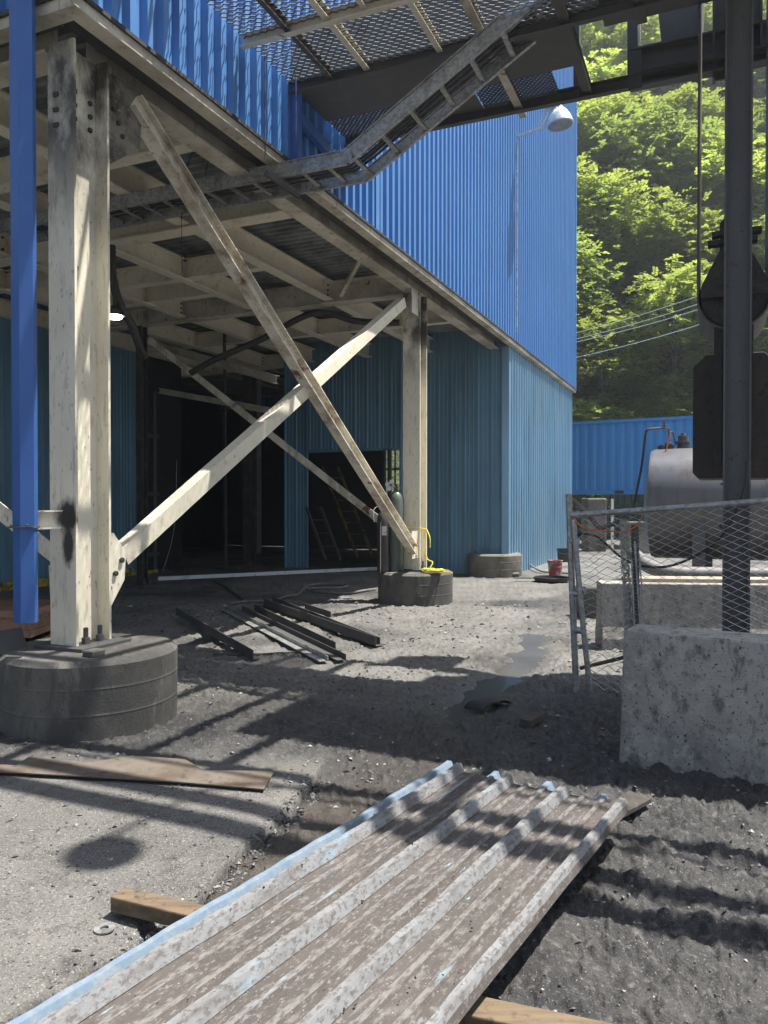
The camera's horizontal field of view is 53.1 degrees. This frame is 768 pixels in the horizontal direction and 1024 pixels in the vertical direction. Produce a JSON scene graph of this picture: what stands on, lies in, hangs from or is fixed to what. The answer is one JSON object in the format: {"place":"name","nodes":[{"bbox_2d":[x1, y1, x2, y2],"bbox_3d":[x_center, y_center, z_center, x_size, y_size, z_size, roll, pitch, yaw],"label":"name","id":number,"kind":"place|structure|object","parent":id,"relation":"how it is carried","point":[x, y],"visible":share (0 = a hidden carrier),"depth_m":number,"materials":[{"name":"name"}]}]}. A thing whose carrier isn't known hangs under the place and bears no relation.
{"place":"outdoors","nodes":[
{"label":"outdoors","id":0,"kind":"place"},
{"bbox_2d":[0,539,767,1023],"bbox_3d":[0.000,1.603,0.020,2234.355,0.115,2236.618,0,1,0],"label":"ground","id":1,"kind":"structure","parent":0,"point":[590,975],"depth_m":4.28,"materials":[{"name":"gravel"}]},
{"bbox_2d":[25,630,50,641],"bbox_3d":[-3.692,1.328,7.317,1.000,0.300,0.800,0,1,0],"label":"brown crate","id":2,"kind":"object","parent":1,"relation":"on","point":[44,635],"visible":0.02,"depth_m":7.28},
{"bbox_2d":[0,600,50,637],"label":"brown crate","id":3,"kind":"object","parent":2,"relation":"on","point":[40,626],"visible":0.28,"depth_m":7.08,"materials":[{"name":"wood"}]},
{"bbox_2d":[0,568,157,591],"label":"floor rail","id":4,"kind":"object","parent":1,"relation":"on","point":[8,586],"visible":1,"depth_m":14.48,"materials":[{"name":"yellow paint"}]},
{"bbox_2d":[0,633,177,743],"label":"concrete footing","id":5,"kind":"object","parent":1,"relation":"on","point":[122,689],"visible":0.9,"depth_m":5.21,"materials":[{"name":"concrete"}]},
{"bbox_2d":[0,627,26,655],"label":"tilted scrap","id":6,"kind":"object","parent":5,"relation":"on","point":[12,639],"visible":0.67,"depth_m":5.58,"materials":[{"name":"metal"}]},
{"bbox_2d":[83,648,104,657],"bbox_3d":[-2.018,0.981,5.349,0.100,0.050,0.120,0,1,23],"label":"concrete lump","id":7,"kind":"object","parent":5,"relation":"on","point":[93,652],"visible":1,"depth_m":5.31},
{"bbox_2d":[0,293,181,582],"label":"side shed","id":8,"kind":"structure","parent":1,"relation":"on","point":[164,433],"depth_m":16.94,"materials":[{"name":"teal"}]},
{"bbox_2d":[93,922,114,934],"bbox_3d":[-1.039,1.546,2.857,0.076,0.005,0.076,0,1,0],"label":"washer","id":9,"kind":"object","parent":1,"relation":"on","point":[110,925],"visible":1,"depth_m":2.85,"materials":[{"name":"metal"}]},
{"bbox_2d":[0,756,273,789],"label":"wooden plank","id":10,"kind":"object","parent":1,"relation":"on","point":[161,769],"visible":1,"depth_m":4.45,"materials":[{"name":"wood"}]},
{"bbox_2d":[111,887,203,925],"bbox_3d":[-0.603,1.499,2.803,0.920,0.060,0.085,0,1,22],"label":"timber block","id":11,"kind":"object","parent":1,"relation":"on","point":[150,907],"depth_m":2.89,"materials":[{"name":"wood"}]},
{"bbox_2d":[176,608,259,659],"bbox_3d":[-2.065,1.402,9.179,0.086,0.146,3.202,0,1,-29],"label":"steel angle","id":12,"kind":"object","parent":1,"relation":"on","point":[228,640],"visible":1,"depth_m":8.80,"materials":[{"name":"metal"}]},
{"bbox_2d":[250,377,260,552],"bbox_3d":[-2.804,-1.047,16.788,0.188,3.888,0.183,0,1,23],"label":"post","id":13,"kind":"object","parent":1,"relation":"on","point":[255,483],"visible":0.66,"depth_m":16.77,"materials":[{"name":"black metal"}]},
{"bbox_2d":[213,651,300,655],"bbox_3d":[-1.323,1.489,8.092,0.942,0.035,0.047,0,1,-7],"label":"thin bar","id":14,"kind":"object","parent":1,"relation":"on","point":[271,653],"visible":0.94,"depth_m":8.08,"materials":[{"name":"metal"}]},
{"bbox_2d":[157,567,376,580],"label":"white beam","id":15,"kind":"structure","parent":1,"relation":"on","point":[181,577],"depth_m":16.54,"materials":[{"name":"metal"}]},
{"bbox_2d":[221,606,327,661],"bbox_3d":[-1.466,1.432,9.443,0.105,0.055,4.035,0,1,-26],"label":"steel angle","id":16,"kind":"object","parent":1,"relation":"on","point":[312,653],"visible":1,"depth_m":8.93,"materials":[{"name":"metal"}]},
{"bbox_2d":[0,0,576,652],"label":"processing building","id":17,"kind":"structure","parent":1,"relation":"on","point":[418,240],"depth_m":9.52,"materials":[{"name":"blue paint"}]},
{"bbox_2d":[7,0,39,623],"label":"blue flashing post","id":18,"kind":"object","parent":17,"relation":"attached to","point":[22,99],"visible":1,"depth_m":5.25,"materials":[{"name":"metal"}]},
{"bbox_2d":[110,266,124,319],"bbox_3d":[-3.423,-2.736,9.550,0.519,0.699,0.258,1,1,39],"label":"lit wall lamp","id":19,"kind":"object","parent":17,"relation":"attached to","point":[116,313],"visible":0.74,"depth_m":9.45,"materials":[{"name":"white glass"}]},
{"bbox_2d":[110,244,147,359],"bbox_3d":[-3.368,-2.753,10.238,0.196,1.266,1.082,0,1,6],"label":"hose","id":20,"kind":"object","parent":17,"relation":"attached to","point":[135,334],"visible":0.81,"depth_m":9.96,"materials":[{"name":"black rubber"}]},
{"bbox_2d":[223,333,226,567],"bbox_3d":[-3.408,-1.519,16.482,0.067,5.460,0.048,0,1,23],"label":"hanging pipe","id":21,"kind":"object","parent":17,"relation":"attached to","point":[225,476],"visible":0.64,"depth_m":16.47,"materials":[{"name":"black metal"}]},
{"bbox_2d":[0,0,552,242],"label":"cable tray","id":22,"kind":"object","parent":17,"relation":"attached to","point":[223,191],"visible":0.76,"depth_m":7.51,"materials":[{"name":"metal"}]},
{"bbox_2d":[189,309,398,375],"bbox_3d":[-1.588,-2.895,13.115,3.716,1.037,0.313,0,1,8],"label":"sagging duct","id":23,"kind":"object","parent":17,"relation":"hanging from","point":[265,337],"visible":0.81,"depth_m":12.99,"materials":[{"name":"black rubber"}]},
{"bbox_2d":[390,526,452,572],"bbox_3d":[0.539,0.573,12.073,1.166,0.716,0.297,0,1,23],"label":"yellow rope","id":24,"kind":"object","parent":17,"relation":"attached to","point":[430,569],"visible":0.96,"depth_m":11.98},
{"bbox_2d":[516,105,573,331],"bbox_3d":[3.480,-6.322,16.470,1.189,4.829,0.568,1,1,40],"label":"yard light","id":25,"kind":"object","parent":17,"relation":"attached to","point":[559,118],"visible":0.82,"depth_m":16.37,"materials":[{"name":"metal"}]},
{"bbox_2d":[576,271,764,357],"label":"power lines","id":26,"kind":"object","parent":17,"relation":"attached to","point":[640,326],"visible":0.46,"depth_m":29.07,"materials":[{"name":"metal"}]},
{"bbox_2d":[236,606,345,660],"bbox_3d":[-1.262,1.422,9.410,0.105,0.067,3.898,0,1,-26],"label":"steel angle","id":27,"kind":"object","parent":1,"relation":"on","point":[332,653],"visible":0.99,"depth_m":8.89,"materials":[{"name":"metal"}]},
{"bbox_2d":[254,604,341,650],"bbox_3d":[-1.171,1.404,9.661,0.086,0.104,3.372,0,1,-24],"label":"steel angle","id":28,"kind":"object","parent":1,"relation":"on","point":[294,626],"visible":0.98,"depth_m":9.37,"materials":[{"name":"metal"}]},
{"bbox_2d":[230,583,376,604],"bbox_3d":[-1.609,1.394,13.215,1.426,0.071,3.044,1,1,41],"label":"air hose","id":29,"kind":"object","parent":1,"relation":"on","point":[309,588],"visible":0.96,"depth_m":13.40,"materials":[{"name":"rubber"}]},
{"bbox_2d":[305,604,334,617],"bbox_3d":[-0.914,1.383,10.844,0.086,0.090,1.009,0,1,-26],"label":"steel angle","id":30,"kind":"object","parent":1,"relation":"on","point":[324,612],"visible":1,"depth_m":10.78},
{"bbox_2d":[263,598,381,646],"bbox_3d":[-0.934,1.395,10.078,0.086,0.127,3.669,0,1,-28],"label":"steel angle","id":31,"kind":"object","parent":1,"relation":"on","point":[342,629],"visible":1,"depth_m":9.67,"materials":[{"name":"metal"}]},
{"bbox_2d":[305,506,341,559],"bbox_3d":[-1.455,0.504,18.408,0.984,1.282,0.246,1,1,38],"label":"ladder","id":32,"kind":"object","parent":1,"relation":"on","point":[329,533],"visible":1,"depth_m":18.40,"materials":[{"name":"metal"}]},
{"bbox_2d":[272,597,385,644],"bbox_3d":[-0.867,1.401,10.280,0.086,0.120,3.848,0,1,-26],"label":"steel angle","id":33,"kind":"object","parent":1,"relation":"on","point":[279,601],"visible":0.44,"depth_m":10.38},
{"bbox_2d":[322,466,374,557],"bbox_3d":[-0.891,-0.015,18.801,1.550,2.239,0.282,1,1,42],"label":"ladder","id":34,"kind":"object","parent":1,"relation":"on","point":[356,515],"visible":0.87,"depth_m":18.72,"materials":[{"name":"yellow paint"}]},
{"bbox_2d":[181,330,571,574],"bbox_3d":[-2.181,-1.403,21.697,13.068,5.460,10.220,0,1,23],"label":"ground floor enclosure","id":35,"kind":"object","parent":1,"relation":"on","point":[499,450],"visible":0.58,"depth_m":18.15,"materials":[{"name":"teal"}]},
{"bbox_2d":[377,512,389,571],"bbox_3d":[-0.010,0.406,12.165,0.199,1.072,0.208,0,1,0],"label":"gas cylinder","id":36,"kind":"object","parent":1,"relation":"on","point":[385,545],"visible":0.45,"depth_m":12.09,"materials":[{"name":"paint"}]},
{"bbox_2d":[383,449,385,492],"bbox_3d":[0.014,-0.072,17.500,0.065,2.713,0.065,0,1,-22],"label":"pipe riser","id":37,"kind":"object","parent":1,"relation":"on","point":[384,468],"visible":0.35,"depth_m":17.46,"materials":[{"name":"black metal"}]},
{"bbox_2d":[387,449,391,497],"bbox_3d":[0.126,-0.072,17.500,0.093,2.713,0.092,0,1,-22],"label":"pipe riser","id":38,"kind":"object","parent":1,"relation":"on","point":[389,464],"visible":0.35,"depth_m":17.45,"materials":[{"name":"black metal"}]},
{"bbox_2d":[378,568,452,606],"bbox_3d":[0.504,1.241,12.376,1.204,0.608,1.206,0,1,0],"label":"concrete footing","id":39,"kind":"object","parent":1,"relation":"on","point":[421,589],"visible":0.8,"depth_m":11.86,"materials":[{"name":"concrete"}]},
{"bbox_2d":[385,480,403,571],"bbox_3d":[0.186,0.213,12.234,0.257,1.456,0.235,0,1,34],"label":"gas cylinder","id":40,"kind":"object","parent":39,"relation":"on","point":[396,498],"visible":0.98,"depth_m":12.13,"materials":[{"name":"green paint"}]},
{"bbox_2d":[207,0,765,632],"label":"conveyor gallery","id":41,"kind":"object","parent":1,"relation":"on","point":[363,58],"visible":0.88,"depth_m":7.06,"materials":[{"name":"metal"}]},
{"bbox_2d":[697,0,767,344],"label":"belt takeup pulley","id":42,"kind":"object","parent":41,"relation":"hanging from","point":[710,298],"visible":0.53,"depth_m":6.43,"materials":[{"name":"black metal"}]},
{"bbox_2d":[693,324,767,480],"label":"counterweight box","id":43,"kind":"object","parent":42,"relation":"hanging from","point":[708,417],"visible":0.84,"depth_m":6.48,"materials":[{"name":"black metal"}]},
{"bbox_2d":[467,552,521,577],"bbox_3d":[2.439,1.193,16.987,1.204,0.588,1.206,0,1,0],"label":"concrete footing","id":44,"kind":"object","parent":1,"relation":"on","point":[490,565],"visible":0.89,"depth_m":16.48,"materials":[{"name":"concrete"}]},
{"bbox_2d":[441,634,552,723],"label":"puddle","id":45,"kind":"object","parent":1,"relation":"on","point":[527,659],"visible":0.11,"depth_m":7.17,"materials":[{"name":"liquid"}]},
{"bbox_2d":[463,698,510,709],"bbox_3d":[0.817,1.509,6.069,0.310,0.079,0.221,-1,1,-35],"label":"scrap sheet","id":46,"kind":"object","parent":45,"relation":"on","point":[481,704],"visible":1,"depth_m":6.02,"materials":[{"name":"metal"}]},
{"bbox_2d":[520,710,546,726],"bbox_3d":[1.078,1.490,5.545,0.090,0.060,0.247,1,1,38],"label":"wood offcut","id":47,"kind":"object","parent":1,"relation":"on","point":[533,718],"visible":1,"depth_m":5.50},
{"bbox_2d":[459,996,612,1023],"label":"timber block","id":48,"kind":"object","parent":1,"relation":"on","point":[484,1010],"depth_m":2.25,"materials":[{"name":"wood"}]},
{"bbox_2d":[6,760,629,1023],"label":"roofing sheet","id":49,"kind":"object","parent":48,"relation":"on","point":[456,820],"visible":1,"depth_m":2.62,"materials":[{"name":"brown metal"}]},
{"bbox_2d":[134,771,602,1021],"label":"mud crumbs","id":50,"kind":"object","parent":49,"relation":"on","point":[263,887],"visible":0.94,"depth_m":2.63,"materials":[{"name":"brown soil"}]},
{"bbox_2d":[547,560,562,575],"bbox_3d":[3.641,1.216,16.366,0.331,0.380,0.330,0,1,0],"label":"bucket","id":51,"kind":"object","parent":1,"relation":"on","point":[554,567],"visible":0.9,"depth_m":16.24,"materials":[{"name":"red plastic"}]},
{"bbox_2d":[556,548,567,561],"bbox_3d":[4.777,1.148,20.483,0.363,0.360,0.362,0,1,0],"label":"bucket","id":52,"kind":"object","parent":1,"relation":"on","point":[562,554],"visible":0.68,"depth_m":20.35,"materials":[{"name":"plastic"}]},
{"bbox_2d":[576,583,596,618],"bbox_3d":[2.926,1.244,10.801,0.350,0.440,0.500,0,1,0],"label":"rubble block","id":53,"kind":"object","parent":1,"relation":"on","point":[592,601],"depth_m":10.55,"materials":[{"name":"concrete"}]},
{"bbox_2d":[572,494,643,538],"bbox_3d":[10.075,-0.119,33.371,13.950,2.600,0.060,0,1,0],"label":"fence","id":54,"kind":"object","parent":1,"relation":"on","point":[624,499],"visible":0.01,"depth_m":33.38,"materials":[{"name":"metal"}]},
{"bbox_2d":[610,791,650,817],"bbox_3d":[1.229,1.511,3.937,0.136,0.020,0.415,1,1,43],"label":"wooden board","id":55,"kind":"object","parent":1,"relation":"on","point":[635,801],"visible":0.43,"depth_m":4.00,"materials":[{"name":"brown wood"}]},
{"bbox_2d":[566,494,767,693],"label":"chain link fence","id":56,"kind":"object","parent":1,"relation":"on","point":[578,590],"visible":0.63,"depth_m":6.27,"materials":[{"name":"metal"}]},
{"bbox_2d":[572,498,631,529],"bbox_3d":[1.802,0.015,6.407,0.509,0.272,0.040,0,1,32],"label":"thick hose","id":57,"kind":"object","parent":56,"relation":"attached to","point":[575,502],"visible":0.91,"depth_m":6.41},
{"bbox_2d":[631,541,644,625],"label":"leaning rods","id":58,"kind":"object","parent":56,"relation":"attached to","point":[637,583],"visible":0.65,"depth_m":6.15,"materials":[{"name":"metal"}]},
{"bbox_2d":[577,461,748,568],"bbox_3d":[2.154,0.031,6.173,1.403,0.844,0.020,0,1,32],"label":"black cable","id":59,"kind":"object","parent":56,"relation":"attached to","point":[720,536],"visible":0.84,"depth_m":5.97,"materials":[{"name":"rubber"}]},
{"bbox_2d":[595,576,767,649],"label":"containment wall","id":60,"kind":"structure","parent":1,"relation":"on","point":[607,585],"depth_m":8.31,"materials":[{"name":"concrete"}]},
{"bbox_2d":[619,624,767,785],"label":"concrete barrier","id":61,"kind":"object","parent":1,"relation":"on","point":[696,699],"visible":1,"depth_m":4.58,"materials":[{"name":"concrete"}]},
{"bbox_2d":[644,421,767,566],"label":"steel tank","id":62,"kind":"object","parent":1,"relation":"on","point":[671,478],"visible":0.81,"depth_m":14.08,"materials":[{"name":"metal"}]},
{"bbox_2d":[632,428,651,507],"bbox_3d":[5.027,-0.853,14.991,0.392,1.579,0.048,0,1,0],"label":"filling hose","id":63,"kind":"object","parent":62,"relation":"attached to","point":[641,467],"visible":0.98,"depth_m":14.97,"materials":[{"name":"black rubber"}]},
{"bbox_2d":[627,548,767,576],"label":"suction pipe","id":64,"kind":"object","parent":62,"relation":"attached to","point":[761,573],"visible":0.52,"depth_m":11.87,"materials":[{"name":"plastic"}]},
{"bbox_2d":[513,575,567,581],"bbox_3d":[3.186,1.348,15.526,1.122,0.075,0.720,0,1,0],"label":"round pan","id":65,"kind":"object","parent":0,"point":[549,578],"visible":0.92,"depth_m":15.53,"materials":[{"name":"black rubber"}]},
{"bbox_2d":[386,83,765,520],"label":"hillside","id":66,"kind":"structure","parent":0,"point":[585,392],"depth_m":39.14,"materials":[{"name":"plant"}]},
{"bbox_2d":[577,98,601,166],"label":"hillside tree","id":67,"kind":"object","parent":66,"relation":"on","point":[581,120],"visible":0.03,"depth_m":43.62,"materials":[{"name":"green plant"}]},
{"bbox_2d":[572,399,609,421],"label":"hillside shrub","id":68,"kind":"object","parent":66,"relation":"on","point":[576,414],"visible":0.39,"depth_m":35.24,"materials":[{"name":"green plant"}]},
{"bbox_2d":[576,234,614,323],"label":"hillside tree","id":69,"kind":"object","parent":66,"relation":"on","point":[582,246],"visible":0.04,"depth_m":37.58,"materials":[{"name":"green plant"}]},
{"bbox_2d":[576,364,619,391],"bbox_3d":[10.789,-6.696,38.267,2.396,1.355,2.549,0,1,-4],"label":"hillside shrub","id":70,"kind":"object","parent":66,"relation":"on","point":[596,378],"visible":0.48,"depth_m":38.16,"materials":[{"name":"green plant"}]},
{"bbox_2d":[577,334,619,372],"bbox_3d":[9.899,-8.045,38.911,4.449,2.366,4.182,1,1,39],"label":"hillside shrub","id":71,"kind":"object","parent":66,"relation":"on","point":[604,353],"visible":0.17,"depth_m":37.84,"materials":[{"name":"green plant"}]},
{"bbox_2d":[579,394,618,417],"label":"hillside shrub","id":72,"kind":"object","parent":66,"relation":"on","point":[604,402],"visible":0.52,"depth_m":36.52,"materials":[{"name":"green plant"}]},
{"bbox_2d":[576,225,627,333],"bbox_3d":[8.730,-10.001,38.285,7.894,9.087,8.569,0,1,-11],"label":"hillside tree","id":73,"kind":"object","parent":66,"relation":"on","point":[599,274],"visible":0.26,"depth_m":37.52,"materials":[{"name":"green plant"}]},
{"bbox_2d":[579,20,626,64],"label":"hillside tree","id":74,"kind":"object","parent":66,"relation":"on","point":[592,29],"visible":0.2,"depth_m":49.41,"materials":[{"name":"green plant"}]},
{"bbox_2d":[582,399,650,420],"bbox_3d":[10.577,-4.270,35.875,3.541,2.003,3.767,0,1,-12],"label":"hillside shrub","id":75,"kind":"object","parent":66,"relation":"on","point":[621,411],"visible":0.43,"depth_m":35.14,"materials":[{"name":"green plant"}]},
{"bbox_2d":[577,153,657,313],"bbox_3d":[11.016,-14.256,41.400,8.360,10.048,8.214,-1,1,-39],"label":"hillside tree","id":76,"kind":"object","parent":66,"relation":"on","point":[625,192],"visible":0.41,"depth_m":39.35,"materials":[{"name":"green plant"}]},
{"bbox_2d":[579,48,655,116],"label":"hillside tree","id":77,"kind":"object","parent":66,"relation":"on","point":[596,72],"visible":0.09,"depth_m":46.69,"materials":[{"name":"green plant"}]},
{"bbox_2d":[577,92,658,205],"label":"hillside tree","id":78,"kind":"object","parent":66,"relation":"on","point":[598,107],"visible":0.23,"depth_m":43.42,"materials":[{"name":"green plant"}]},
{"bbox_2d":[577,173,662,295],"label":"hillside tree","id":79,"kind":"object","parent":66,"relation":"on","point":[605,196],"visible":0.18,"depth_m":40.34,"materials":[{"name":"green plant"}]},
{"bbox_2d":[576,300,671,419],"bbox_3d":[10.674,-6.601,36.857,5.778,7.068,5.881,0,1,11],"label":"hillside tree","id":80,"kind":"object","parent":66,"relation":"on","point":[625,372],"visible":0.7,"depth_m":35.93,"materials":[{"name":"green plant"}]},
{"bbox_2d":[581,14,683,92],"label":"hillside tree","id":81,"kind":"object","parent":66,"relation":"on","point":[650,26],"visible":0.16,"depth_m":48.74,"materials":[{"name":"green plant"}]},
{"bbox_2d":[597,27,686,106],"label":"hillside tree","id":82,"kind":"object","parent":66,"relation":"on","point":[655,39],"visible":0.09,"depth_m":48.52,"materials":[{"name":"green plant"}]},
{"bbox_2d":[578,91,710,179],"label":"hillside tree","id":83,"kind":"object","parent":66,"relation":"on","point":[638,104],"visible":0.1,"depth_m":44.02,"materials":[{"name":"green plant"}]},
{"bbox_2d":[610,330,684,373],"bbox_3d":[12.703,-7.952,38.594,3.850,2.553,4.507,1,1,41],"label":"hillside shrub","id":84,"kind":"object","parent":66,"relation":"on","point":[666,353],"visible":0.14,"depth_m":37.98,"materials":[{"name":"green plant"}]},
{"bbox_2d":[613,386,685,418],"bbox_3d":[12.355,-4.852,36.329,3.586,2.029,3.815,1,1,42],"label":"hillside shrub","id":85,"kind":"object","parent":66,"relation":"on","point":[658,400],"visible":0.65,"depth_m":35.36,"materials":[{"name":"green plant"}]},
{"bbox_2d":[577,92,724,204],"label":"hillside tree","id":86,"kind":"object","parent":66,"relation":"on","point":[623,127],"visible":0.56,"depth_m":41.80,"materials":[{"name":"green plant"}]},
{"bbox_2d":[620,319,686,365],"bbox_3d":[13.216,-8.498,39.211,4.059,2.299,3.468,0,1,11],"label":"hillside shrub","id":87,"kind":"object","parent":66,"relation":"on","point":[661,336],"visible":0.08,"depth_m":38.21,"materials":[{"name":"green plant"}]},
{"bbox_2d":[596,186,723,306],"bbox_3d":[14.473,-12.546,40.378,6.952,8.357,6.831,0,1,15],"label":"hillside tree","id":88,"kind":"object","parent":66,"relation":"on","point":[659,219],"visible":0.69,"depth_m":38.79,"materials":[{"name":"green plant"}]},
{"bbox_2d":[610,254,713,397],"bbox_3d":[13.927,-8.279,36.513,6.701,8.055,6.585,0,1,24],"label":"hillside tree","id":89,"kind":"object","parent":66,"relation":"on","point":[652,298],"visible":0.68,"depth_m":35.80,"materials":[{"name":"green plant"}]},
{"bbox_2d":[635,395,692,417],"bbox_3d":[13.079,-4.425,35.562,3.149,2.088,3.686,0,1,-12],"label":"hillside shrub","id":90,"kind":"object","parent":66,"relation":"on","point":[669,405],"visible":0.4,"depth_m":35.24,"materials":[{"name":"green plant"}]},
{"bbox_2d":[627,123,724,221],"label":"hillside tree","id":91,"kind":"object","parent":66,"relation":"on","point":[710,146],"visible":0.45,"depth_m":41.44,"materials":[{"name":"green plant"}]},
{"bbox_2d":[661,397,692,416],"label":"hillside shrub","id":92,"kind":"object","parent":66,"relation":"on","point":[674,409],"visible":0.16,"depth_m":34.92,"materials":[{"name":"green plant"}]},
{"bbox_2d":[663,342,713,387],"bbox_3d":[15.719,-6.948,37.757,4.245,2.404,3.626,1,1,45],"label":"hillside shrub","id":93,"kind":"object","parent":66,"relation":"on","point":[689,361],"visible":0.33,"depth_m":37.20,"materials":[{"name":"green plant"}]},
{"bbox_2d":[637,204,764,297],"bbox_3d":[17.735,-12.061,39.841,7.120,7.485,8.324,-1,1,-38],"label":"hillside tree","id":94,"kind":"object","parent":66,"relation":"on","point":[704,228],"visible":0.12,"depth_m":38.56,"materials":[{"name":"green plant"}]},
{"bbox_2d":[640,78,765,155],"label":"hillside tree","id":95,"kind":"object","parent":66,"relation":"on","point":[689,103],"visible":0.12,"depth_m":43.49,"materials":[{"name":"green plant"}]},
{"bbox_2d":[665,136,765,224],"bbox_3d":[20.637,-15.529,40.719,10.153,9.130,8.686,0,1,-13],"label":"hillside tree","id":96,"kind":"object","parent":66,"relation":"on","point":[759,173],"visible":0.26,"depth_m":39.99,"materials":[{"name":"green plant"}]},
{"bbox_2d":[671,67,765,115],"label":"hillside tree","id":97,"kind":"object","parent":66,"relation":"on","point":[708,82],"visible":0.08,"depth_m":47.57,"materials":[{"name":"green plant"}]},
{"bbox_2d":[677,244,767,361],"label":"hillside tree","id":98,"kind":"object","parent":66,"relation":"on","point":[765,328],"visible":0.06,"depth_m":36.01,"materials":[{"name":"green plant"}]},
{"bbox_2d":[687,120,765,221],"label":"hillside tree","id":99,"kind":"object","parent":66,"relation":"on","point":[763,145],"visible":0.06,"depth_m":41.75,"materials":[{"name":"green plant"}]},
{"bbox_2d":[702,214,764,272],"bbox_3d":[19.596,-10.316,36.959,7.993,9.608,7.854,0,1,-14],"label":"hillside tree","id":100,"kind":"object","parent":66,"relation":"on","point":[759,236],"visible":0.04,"depth_m":36.50,"materials":[{"name":"green plant"}]},
{"bbox_2d":[703,0,765,31],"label":"hillside tree","id":101,"kind":"object","parent":66,"relation":"on","point":[708,16],"visible":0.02,"depth_m":49.33,"materials":[{"name":"green plant"}]},
{"bbox_2d":[720,68,765,131],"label":"hillside tree","id":102,"kind":"object","parent":66,"relation":"on","point":[760,87],"visible":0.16,"depth_m":45.98,"materials":[{"name":"green plant"}]},
{"bbox_2d":[753,101,765,149],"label":"hillside tree","id":103,"kind":"object","parent":66,"relation":"on","point":[762,128],"visible":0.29,"depth_m":43.77,"materials":[{"name":"green plant"}]},
{"bbox_2d":[581,498,605,550],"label":"concrete block","id":104,"kind":"structure","parent":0,"point":[591,504],"depth_m":25.01,"materials":[{"name":"concrete"}]},
{"bbox_2d":[572,416,692,494],"bbox_3d":[11.189,-1.925,26.636,12.200,2.620,2.455,0,1,30],"label":"shipping container","id":105,"kind":"object","parent":104,"relation":"on","point":[606,456],"visible":0.41,"depth_m":27.08,"materials":[{"name":"blue metal"}]},
{"bbox_2d":[621,521,649,553],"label":"concrete wall","id":106,"kind":"structure","parent":0,"point":[643,545],"depth_m":23.86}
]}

